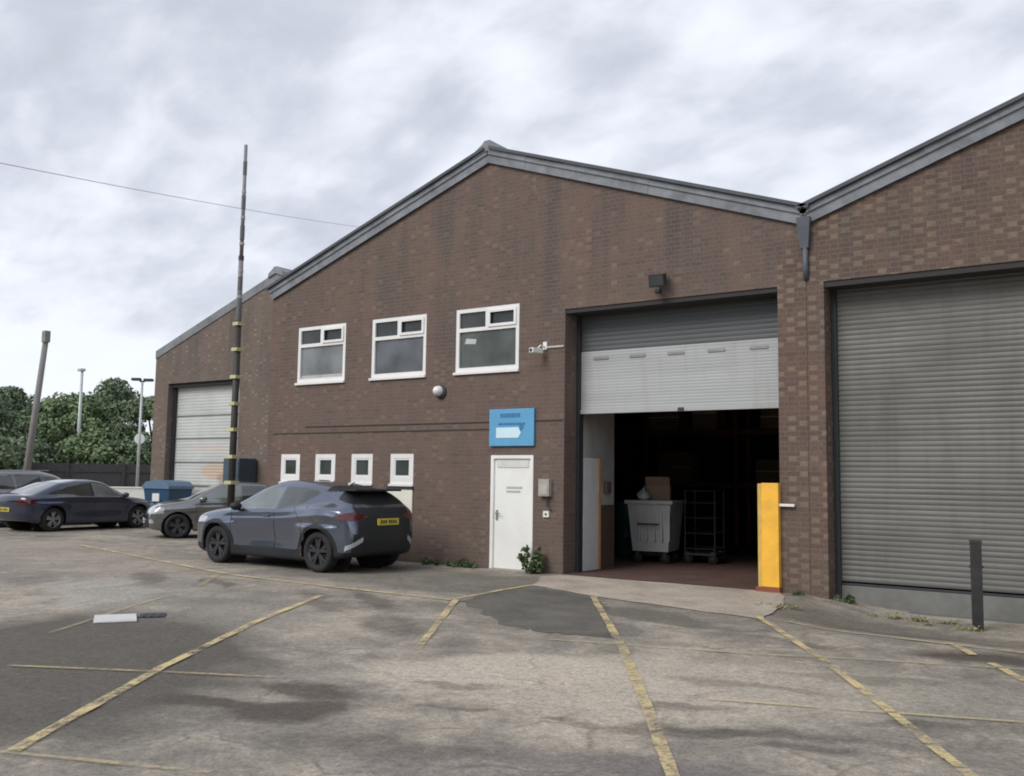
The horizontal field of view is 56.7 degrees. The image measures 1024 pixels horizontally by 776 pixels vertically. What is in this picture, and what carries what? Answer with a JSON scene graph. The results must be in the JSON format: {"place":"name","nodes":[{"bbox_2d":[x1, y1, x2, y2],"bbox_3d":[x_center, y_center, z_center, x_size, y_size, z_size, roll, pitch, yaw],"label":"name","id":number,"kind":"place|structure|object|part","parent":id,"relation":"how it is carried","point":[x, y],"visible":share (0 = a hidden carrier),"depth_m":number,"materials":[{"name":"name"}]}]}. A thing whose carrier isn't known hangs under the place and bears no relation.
{"place":"outdoors","nodes":[
{"label":"outdoors","id":0,"kind":"place"},
{"bbox_2d":[111,487,144,498],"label":"boundary wall","id":1,"kind":"structure","parent":0,"point":[136,492],"depth_m":40.42,"materials":[{"name":"white paint"}]},
{"bbox_2d":[0,523,1023,775],"bbox_3d":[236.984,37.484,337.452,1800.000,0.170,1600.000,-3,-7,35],"label":"ground","id":2,"kind":"structure","parent":0,"point":[348,681],"depth_m":7.72,"materials":[{"name":"grey asphalt"}]},
{"bbox_2d":[0,399,23,444],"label":"deciduous tree","id":3,"kind":"object","parent":2,"relation":"on","point":[6,418],"visible":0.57,"depth_m":56.89,"materials":[{"name":"green plant"}]},
{"bbox_2d":[0,434,25,469],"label":"shrub","id":4,"kind":"object","parent":2,"relation":"on","point":[10,458],"visible":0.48,"depth_m":48.25,"materials":[{"name":"green plant"}]},
{"bbox_2d":[0,385,51,443],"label":"deciduous tree","id":5,"kind":"object","parent":2,"relation":"on","point":[14,398],"visible":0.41,"depth_m":66.46,"materials":[{"name":"green plant"}]},
{"bbox_2d":[9,433,60,462],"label":"shrub","id":6,"kind":"object","parent":2,"relation":"on","point":[44,452],"visible":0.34,"depth_m":51.45,"materials":[{"name":"green plant"}]},
{"bbox_2d":[23,330,50,469],"bbox_3d":[-18.195,1.307,36.071,0.968,7.013,0.281,-1,-6,17],"label":"telegraph pole","id":7,"kind":"object","parent":2,"relation":"on","point":[46,335],"visible":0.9,"depth_m":36.07,"materials":[{"name":"wood"}]},
{"bbox_2d":[0,470,90,527],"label":"parked car","id":8,"kind":"object","parent":2,"relation":"on","point":[10,480],"visible":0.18,"depth_m":28.18,"materials":[{"name":"grey paint"}]},
{"bbox_3d":[-14.927,2.751,27.572,0.281,0.463,0.905,-2,-6,30],"label":"quarter window","id":9,"kind":"part","parent":8,"relation":"part of","materials":[{"name":"grey glass"}]},
{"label":"rear side window","id":10,"kind":"part","parent":8,"relation":"part of","materials":[{"name":"grey glass"}]},
{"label":"front side window","id":11,"kind":"part","parent":8,"relation":"part of","materials":[{"name":"grey glass"}]},
{"bbox_2d":[23,391,110,460],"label":"deciduous tree","id":12,"kind":"object","parent":2,"relation":"on","point":[58,423],"visible":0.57,"depth_m":67.72,"materials":[{"name":"green plant"}]},
{"bbox_2d":[0,460,150,486],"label":"fence","id":13,"kind":"object","parent":2,"relation":"on","point":[118,475],"visible":0.17,"depth_m":51.06,"materials":[{"name":"black metal"}]},
{"bbox_2d":[0,479,153,531],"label":"parked car","id":14,"kind":"object","parent":2,"relation":"on","point":[51,505],"visible":0.97,"depth_m":26.49,"materials":[{"name":"blue paint"}]},
{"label":"rear window","id":15,"kind":"part","parent":14,"relation":"part of","materials":[{"name":"grey glass"}]},
{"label":"rear side window","id":16,"kind":"part","parent":14,"relation":"part of","materials":[{"name":"grey glass"}]},
{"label":"front side window","id":17,"kind":"part","parent":14,"relation":"part of","materials":[{"name":"grey glass"}]},
{"bbox_2d":[76,368,85,462],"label":"lamp post","id":18,"kind":"object","parent":2,"relation":"on","point":[81,370],"visible":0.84,"depth_m":60.28,"materials":[{"name":"grey metal"}]},
{"bbox_2d":[50,427,121,463],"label":"shrub","id":19,"kind":"object","parent":2,"relation":"on","point":[74,447],"visible":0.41,"depth_m":53.35,"materials":[{"name":"green plant"}]},
{"bbox_2d":[24,753,175,767],"bbox_3d":[-2.313,2.100,5.338,1.368,0.001,0.054,-1,-6,14],"label":"painted line","id":20,"kind":"object","parent":2,"relation":"on","point":[78,758],"visible":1,"depth_m":5.34,"materials":[{"name":"yellow paint"}]},
{"bbox_2d":[93,613,136,622],"bbox_3d":[-4.428,2.571,10.585,0.440,0.016,0.560,3,-6,-22],"label":"loose board","id":21,"kind":"object","parent":2,"relation":"on","point":[112,618],"visible":1,"depth_m":10.52,"materials":[{"name":"white wood"}]},
{"bbox_2d":[82,377,149,462],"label":"deciduous tree","id":22,"kind":"object","parent":2,"relation":"on","point":[115,394],"visible":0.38,"depth_m":72.84,"materials":[{"name":"green plant"}]},
{"bbox_2d":[101,431,151,464],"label":"shrub","id":23,"kind":"object","parent":2,"relation":"on","point":[126,447],"visible":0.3,"depth_m":53.62,"materials":[{"name":"green plant"}]},
{"bbox_2d":[105,396,153,459],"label":"deciduous tree","id":24,"kind":"object","parent":2,"relation":"on","point":[130,426],"visible":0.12,"depth_m":69.20,"materials":[{"name":"green plant"}]},
{"bbox_2d":[131,378,153,486],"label":"lamp post","id":25,"kind":"object","parent":2,"relation":"on","point":[139,431],"visible":0.98,"depth_m":44.79,"materials":[{"name":"metal"}]},
{"bbox_2d":[134,434,144,443],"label":"road sign","id":26,"kind":"object","parent":25,"relation":"attached to","point":[142,438],"visible":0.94,"depth_m":44.97,"materials":[{"name":"white metal"}]},
{"bbox_2d":[19,665,271,676],"bbox_3d":[-3.039,2.324,7.795,2.356,0.001,0.075,0,-6,8],"label":"painted line","id":27,"kind":"object","parent":2,"relation":"on","point":[101,669],"visible":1,"depth_m":7.87,"materials":[{"name":"yellow paint"}]},
{"bbox_2d":[149,403,153,419],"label":"deciduous tree","id":28,"kind":"object","parent":2,"relation":"on","point":[151,411],"depth_m":61.97,"materials":[{"name":"green plant"}]},
{"bbox_2d":[138,613,165,617],"bbox_3d":[-4.124,2.604,10.872,0.280,0.016,0.300,2,-6,-15],"label":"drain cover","id":29,"kind":"object","parent":2,"relation":"in","point":[149,615],"visible":1,"depth_m":10.81,"materials":[{"name":"metal"}]},
{"bbox_2d":[4,595,323,750],"bbox_3d":[-2.822,2.462,9.199,0.237,0.001,7.419,1,-5,2],"label":"painted line","id":30,"kind":"object","parent":2,"relation":"on","point":[80,711],"visible":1,"depth_m":7.39,"materials":[{"name":"yellow paint"}]},
{"bbox_2d":[142,480,193,503],"bbox_3d":[-10.999,3.654,30.255,1.280,1.420,0.980,-2,-6,31],"label":"blue wheeled bin","id":31,"kind":"object","parent":2,"relation":"on","point":[157,491],"visible":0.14,"depth_m":29.93,"materials":[{"name":"plastic"}]},
{"bbox_2d":[143,481,265,538],"bbox_3d":[-7.588,3.245,25.210,4.117,1.523,2.121,3,-6,-23],"label":"parked car","id":32,"kind":"object","parent":2,"relation":"on","point":[177,518],"visible":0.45,"depth_m":24.12,"materials":[{"name":"grey paint"}]},
{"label":"front side window","id":33,"kind":"part","parent":32,"relation":"part of","materials":[{"name":"grey glass"}]},
{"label":"rear side window","id":34,"kind":"part","parent":32,"relation":"part of","materials":[{"name":"grey glass"}]},
{"bbox_2d":[150,266,290,495],"bbox_3d":[-3.277,1.162,34.366,11.960,8.590,14.085,-3,-7,35],"label":"industrial unit","id":35,"kind":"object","parent":2,"relation":"on","point":[192,409],"visible":0.27,"depth_m":30.65,"materials":[{"name":"brick"}]},
{"bbox_2d":[224,144,247,507],"bbox_3d":[-6.163,-1.015,21.296,0.230,9.150,0.230,-3,-7,35],"label":"banded mast","id":36,"kind":"object","parent":2,"relation":"on","point":[234,404],"visible":1,"depth_m":21.19,"materials":[{"name":"black metal"}]},
{"bbox_2d":[223,458,256,481],"bbox_3d":[-8.257,3.186,28.624,0.720,2.120,0.682,-3,-7,35],"label":"storage cabinet","id":37,"kind":"object","parent":2,"relation":"on","point":[245,469],"visible":0.23,"depth_m":28.50,"materials":[{"name":"blue metal"}]},
{"bbox_3d":[-8.588,3.151,28.458,0.330,1.950,0.014,-3,-7,35],"label":"door","id":38,"kind":"part","parent":37,"relation":"part of","materials":[{"name":"blue metal"}]},
{"bbox_3d":[-8.301,3.136,28.259,0.330,1.950,0.014,-3,-7,35],"label":"door","id":39,"kind":"part","parent":37,"relation":"part of","materials":[{"name":"blue metal"}]},
{"bbox_2d":[79,545,450,599],"bbox_3d":[-5.501,3.144,16.751,12.470,0.001,0.749,-4,-8,44],"label":"painted line","id":40,"kind":"object","parent":2,"relation":"on","point":[266,578],"visible":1,"depth_m":14.99,"materials":[{"name":"yellow paint"}]},
{"bbox_2d":[197,480,412,571],"bbox_3d":[-3.921,2.514,17.570,4.403,1.632,2.097,-3,-7,35],"label":"parked car","id":41,"kind":"object","parent":2,"relation":"on","point":[337,525],"visible":1,"depth_m":16.56,"materials":[{"name":"blue metal"}]},
{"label":"front side window","id":42,"kind":"part","parent":41,"relation":"part of","materials":[{"name":"grey glass"}]},
{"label":"rear side window","id":43,"kind":"part","parent":41,"relation":"part of","materials":[{"name":"grey glass"}]},
{"bbox_2d":[419,557,443,564],"bbox_3d":[-1.580,3.248,17.739,0.358,0.169,0.626,4,-6,-32],"label":"weed","id":44,"kind":"object","parent":2,"relation":"on","point":[427,561],"visible":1,"depth_m":17.73,"materials":[{"name":"green plant"}]},
{"bbox_2d":[418,599,458,648],"bbox_3d":[-0.823,2.646,10.812,0.095,0.001,3.742,1,-5,2],"label":"painted line","id":45,"kind":"object","parent":2,"relation":"on","point":[445,612],"visible":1,"depth_m":10.97,"materials":[{"name":"yellow paint"}]},
{"bbox_2d":[444,557,475,567],"bbox_3d":[-0.933,3.205,17.393,0.709,0.228,0.352,-3,-7,35],"label":"weed","id":46,"kind":"object","parent":2,"relation":"on","point":[462,564],"visible":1,"depth_m":17.35,"materials":[{"name":"green plant"}]},
{"bbox_2d":[453,585,531,598],"bbox_3d":[-0.264,2.921,13.607,0.117,0.001,2.106,-2,-6,30],"label":"painted line","id":47,"kind":"object","parent":2,"relation":"on","point":[496,590],"visible":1,"depth_m":13.74,"materials":[{"name":"yellow paint"}]},
{"bbox_2d":[517,545,545,573],"bbox_3d":[0.324,2.982,16.432,0.570,0.532,0.389,-3,-7,35],"label":"weed","id":48,"kind":"object","parent":2,"relation":"on","point":[536,563],"visible":1,"depth_m":16.38,"materials":[{"name":"green plant"}]},
{"bbox_2d":[458,586,618,637],"bbox_3d":[0.239,2.797,12.145,2.027,0.001,4.658,1,-5,3],"label":"tarmac patch","id":49,"kind":"object","parent":2,"relation":"on","point":[537,609],"visible":1,"depth_m":11.78,"materials":[{"name":"grey asphalt"}]},
{"bbox_2d":[265,140,855,589],"bbox_3d":[4.062,0.285,24.067,12.130,8.590,16.150,-3,-7,35],"label":"industrial unit","id":50,"kind":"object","parent":2,"relation":"on","point":[475,276],"visible":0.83,"depth_m":17.46,"materials":[{"name":"brown brick"}]},
{"bbox_2d":[1,163,356,226],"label":"overhead cable","id":51,"kind":"object","parent":50,"relation":"attached to","point":[158,193],"visible":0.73,"depth_m":38.07,"materials":[{"name":"rubber"}]},
{"bbox_2d":[278,454,299,483],"bbox_3d":[-4.767,1.742,20.407,0.620,0.635,0.095,-3,-7,35],"label":"small window","id":52,"kind":"structure","parent":50,"relation":"in","point":[290,463],"depth_m":20.43,"materials":[{"name":"white plastic"}]},
{"bbox_2d":[294,323,345,385],"bbox_3d":[-4.051,-0.707,20.164,1.470,1.255,0.125,-3,-7,35],"label":"window","id":53,"kind":"structure","parent":50,"relation":"in","point":[321,349],"depth_m":20.18,"materials":[{"name":"white plastic"}]},
{"bbox_2d":[315,454,334,480],"bbox_3d":[-3.886,1.683,19.819,0.590,0.605,0.056,-3,-7,35],"label":"small window","id":54,"kind":"structure","parent":50,"relation":"in","point":[324,463],"depth_m":19.83,"materials":[{"name":"white plastic"}]},
{"bbox_2d":[351,454,372,485],"bbox_3d":[-3.037,1.652,19.202,0.620,0.635,0.095,-3,-7,35],"label":"small window","id":55,"kind":"structure","parent":50,"relation":"in","point":[361,464],"depth_m":19.21,"materials":[{"name":"white plastic"}]},
{"bbox_2d":[368,314,426,380],"bbox_3d":[-2.259,-0.800,18.916,1.480,1.255,0.125,-3,-7,35],"label":"window","id":56,"kind":"structure","parent":50,"relation":"in","point":[398,343],"depth_m":18.92,"materials":[{"name":"white plastic"}]},
{"bbox_2d":[388,454,413,485],"bbox_3d":[-2.156,1.606,18.588,0.630,0.635,0.095,-3,-7,35],"label":"small window","id":57,"kind":"structure","parent":50,"relation":"in","point":[401,466],"depth_m":18.60,"materials":[{"name":"white plastic"}]},
{"bbox_2d":[433,385,446,398],"bbox_3d":[-1.404,0.072,18.110,0.270,0.260,0.160,-3,-7,35],"label":"bulkhead lamp","id":58,"kind":"object","parent":50,"relation":"attached to","point":[440,392],"visible":1,"depth_m":18.09,"materials":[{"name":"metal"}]},
{"bbox_2d":[453,303,518,374],"bbox_3d":[-0.464,-0.893,17.666,1.500,1.255,0.125,-3,-7,35],"label":"window","id":59,"kind":"structure","parent":50,"relation":"in","point":[487,338],"depth_m":17.67,"materials":[{"name":"white plastic"}]},
{"bbox_3d":[0.006,2.260,17.029,0.930,2.100,0.170,-3,-7,35],"label":"door","id":60,"kind":"part","parent":50,"relation":"part of","materials":[{"name":"white paint"}]},
{"bbox_2d":[489,408,534,445],"bbox_3d":[-0.005,0.711,17.119,0.980,0.670,0.049,-3,-7,35],"label":"wall sign","id":61,"kind":"object","parent":50,"relation":"attached to","point":[511,427],"visible":1,"depth_m":17.09,"materials":[{"name":"blue plastic"}]},
{"bbox_2d":[538,479,551,509],"bbox_3d":[0.580,1.863,16.559,0.240,0.542,0.108,-3,-7,35],"label":"meter box","id":62,"kind":"object","parent":50,"relation":"attached to","point":[544,487],"visible":1,"depth_m":16.52,"materials":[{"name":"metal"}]},
{"bbox_2d":[543,511,548,516],"bbox_3d":[0.594,2.203,16.554,0.120,0.110,0.042,-3,-7,35],"label":"door buzzer","id":63,"kind":"object","parent":50,"relation":"attached to","point":[545,513],"depth_m":16.54,"materials":[{"name":"white plastic"}]},
{"bbox_2d":[529,342,563,353],"bbox_3d":[0.608,-0.720,16.771,0.613,0.220,0.272,1,-5,-1],"label":"security camera","id":64,"kind":"object","parent":50,"relation":"attached to","point":[538,350],"visible":1,"depth_m":16.73,"materials":[{"name":"white plastic"}]},
{"bbox_2d":[624,499,686,563],"bbox_3d":[2.893,2.881,19.098,0.980,1.242,1.146,-2,-6,25],"label":"wheeled bin","id":65,"kind":"object","parent":50,"relation":"on","point":[655,527],"visible":0.94,"depth_m":18.75,"materials":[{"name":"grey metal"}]},
{"bbox_2d":[637,486,650,499],"bbox_3d":[2.625,2.100,18.918,0.281,0.323,0.274,-3,-7,35],"label":"rubbish bag","id":66,"kind":"object","parent":65,"relation":"on","point":[643,494],"visible":0.98,"depth_m":18.82,"materials":[{"name":"grey plastic"}]},
{"bbox_2d":[645,477,671,500],"bbox_3d":[2.960,2.091,19.155,0.480,0.588,0.517,-1,-6,15],"label":"cardboard box","id":67,"kind":"object","parent":65,"relation":"in","point":[658,488],"visible":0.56,"depth_m":19.00,"materials":[{"name":"brown cardboard"}]},
{"bbox_2d":[648,273,665,293],"bbox_3d":[2.417,-1.713,15.559,0.280,0.340,0.255,-3,-7,35],"label":"floodlight","id":68,"kind":"object","parent":50,"relation":"attached to","point":[657,280],"visible":1,"depth_m":15.47,"materials":[{"name":"black plastic"}]},
{"bbox_2d":[683,490,725,564],"bbox_3d":[3.883,2.793,19.114,0.700,1.450,0.740,-2,-6,27],"label":"roll cage","id":69,"kind":"object","parent":50,"relation":"on","point":[714,557],"visible":1,"depth_m":18.96,"materials":[{"name":"metal"}]},
{"bbox_2d":[644,409,778,544],"bbox_3d":[6.753,1.879,24.616,6.900,4.400,0.980,-3,-7,35],"label":"pallet rack","id":70,"kind":"object","parent":50,"relation":"on","point":[736,432],"visible":0.27,"depth_m":25.26,"materials":[{"name":"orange metal"}]},
{"bbox_2d":[649,411,687,430],"bbox_3d":[4.334,0.839,26.299,0.900,0.700,0.603,-3,-7,35],"label":"carton","id":71,"kind":"object","parent":70,"relation":"on","point":[674,420],"visible":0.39,"depth_m":26.04,"materials":[{"name":"cardboard"}]},
{"bbox_2d":[657,452,699,481],"bbox_3d":[4.560,2.170,26.000,1.000,0.800,0.603,-3,-7,35],"label":"carton","id":72,"kind":"object","parent":70,"relation":"on","point":[679,466],"visible":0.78,"depth_m":25.73,"materials":[{"name":"cardboard"}]},
{"bbox_2d":[692,410,724,429],"bbox_3d":[5.319,0.689,25.624,0.700,0.900,0.603,-3,-7,35],"label":"carton","id":73,"kind":"object","parent":70,"relation":"on","point":[707,419],"visible":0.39,"depth_m":25.37,"materials":[{"name":"cardboard"}]},
{"bbox_2d":[755,460,779,482],"bbox_3d":[6.772,2.155,24.448,0.800,0.600,0.603,-3,-7,35],"label":"carton","id":74,"kind":"object","parent":70,"relation":"on","point":[767,471],"visible":0.5,"depth_m":24.25,"materials":[{"name":"cardboard"}]},
{"bbox_2d":[760,408,778,427],"bbox_3d":[7.039,0.749,24.410,1.100,0.600,0.603,-3,-7,35],"label":"carton","id":75,"kind":"object","parent":70,"relation":"on","point":[769,417],"visible":0.16,"depth_m":24.33,"materials":[{"name":"cardboard"}]},
{"bbox_2d":[796,216,811,279],"bbox_3d":[4.416,-2.099,14.297,0.210,0.953,0.170,-3,-7,35],"label":"rainwater hopper","id":76,"kind":"object","parent":50,"relation":"attached to","point":[803,223],"visible":1,"depth_m":14.26,"materials":[{"name":"grey metal"}]},
{"bbox_2d":[591,596,679,775],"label":"painted line","id":77,"kind":"object","parent":2,"relation":"on","point":[647,703],"visible":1,"depth_m":6.97,"materials":[{"name":"yellow paint"}]},
{"bbox_2d":[532,574,784,617],"bbox_3d":[1.927,2.989,13.837,4.646,0.018,2.852,-3,-7,35],"label":"concrete apron","id":78,"kind":"object","parent":2,"relation":"on","point":[732,601],"visible":1,"depth_m":13.67,"materials":[{"name":"grey concrete"}]},
{"bbox_2d":[756,483,794,592],"bbox_3d":[4.012,2.245,14.262,0.580,1.620,0.400,-3,-7,35],"label":"post guard","id":79,"kind":"object","parent":78,"relation":"on","point":[769,542],"visible":0.91,"depth_m":14.17,"materials":[{"name":"yellow paint"}]},
{"bbox_2d":[755,601,804,608],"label":"dry grass","id":80,"kind":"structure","parent":2,"relation":"on","point":[794,606],"depth_m":12.55,"materials":[{"name":"beige plant"}]},
{"bbox_2d":[790,589,804,595],"bbox_3d":[4.184,2.974,13.814,0.258,0.104,0.231,0,-6,14],"label":"weed","id":81,"kind":"object","parent":2,"relation":"on","point":[796,592],"visible":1,"depth_m":13.80,"materials":[{"name":"green plant"}]},
{"bbox_2d":[832,593,855,603],"bbox_3d":[4.783,3.023,13.628,0.335,0.152,0.232,-3,-7,35],"label":"weed","id":82,"kind":"object","parent":2,"relation":"on","point":[849,599],"visible":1,"depth_m":13.60,"materials":[{"name":"green plant"}]},
{"bbox_2d":[709,698,1022,721],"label":"painted line","id":83,"kind":"object","parent":2,"relation":"on","point":[872,711],"visible":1,"depth_m":6.73,"materials":[{"name":"yellow paint"}]},
{"bbox_2d":[756,616,977,775],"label":"painted line","id":84,"kind":"object","parent":2,"relation":"on","point":[947,756],"visible":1,"depth_m":6.83,"materials":[{"name":"yellow paint"}]},
{"bbox_2d":[777,93,1023,623],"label":"industrial unit","id":85,"kind":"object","parent":2,"relation":"on","point":[901,356],"visible":0.94,"depth_m":13.56,"materials":[{"name":"brick"}]},
{"bbox_2d":[789,621,1023,652],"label":"painted line","id":86,"kind":"object","parent":2,"relation":"on","point":[906,638],"visible":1,"depth_m":10.03,"materials":[{"name":"yellow paint"}]},
{"bbox_2d":[944,642,976,654],"bbox_3d":[4.489,2.608,9.498,0.090,0.020,0.800,0,-6,9],"label":"painted line","id":87,"kind":"object","parent":2,"relation":"on","point":[967,651],"visible":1,"depth_m":9.32,"materials":[{"name":"yellow paint"}]},
{"bbox_2d":[969,540,983,630],"bbox_3d":[5.839,2.524,11.907,0.170,1.212,0.138,-1,-6,23],"label":"bollard","id":88,"kind":"object","parent":2,"relation":"on","point":[975,566],"visible":0.8,"depth_m":11.86,"materials":[{"name":"black metal"}]},
{"bbox_2d":[988,663,1023,680],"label":"painted line","id":89,"kind":"object","parent":2,"relation":"on","point":[1007,671],"visible":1,"depth_m":8.34,"materials":[{"name":"yellow paint"}]},
{"bbox_2d":[0,0,1023,441],"label":"sky","id":90,"kind":"structure","parent":0,"point":[343,110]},
{"bbox_2d":[614,501,635,555],"bbox_3d":[2.503,3.058,20.791,0.600,1.200,0.600,-3,-7,35],"label":"teal barrel","id":91,"kind":"object","parent":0,"point":[622,540],"visible":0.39,"depth_m":20.53,"materials":[{"name":"metal"}]},
{"bbox_2d":[860,611,959,625],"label":"dry grass","id":92,"kind":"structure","parent":0,"point":[896,616],"depth_m":12.52,"materials":[{"name":"plant"}]},
{"bbox_2d":[953,623,986,631],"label":"dry grass","id":93,"kind":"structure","parent":0,"point":[974,629],"depth_m":11.78,"materials":[{"name":"beige plant"}]}
]}

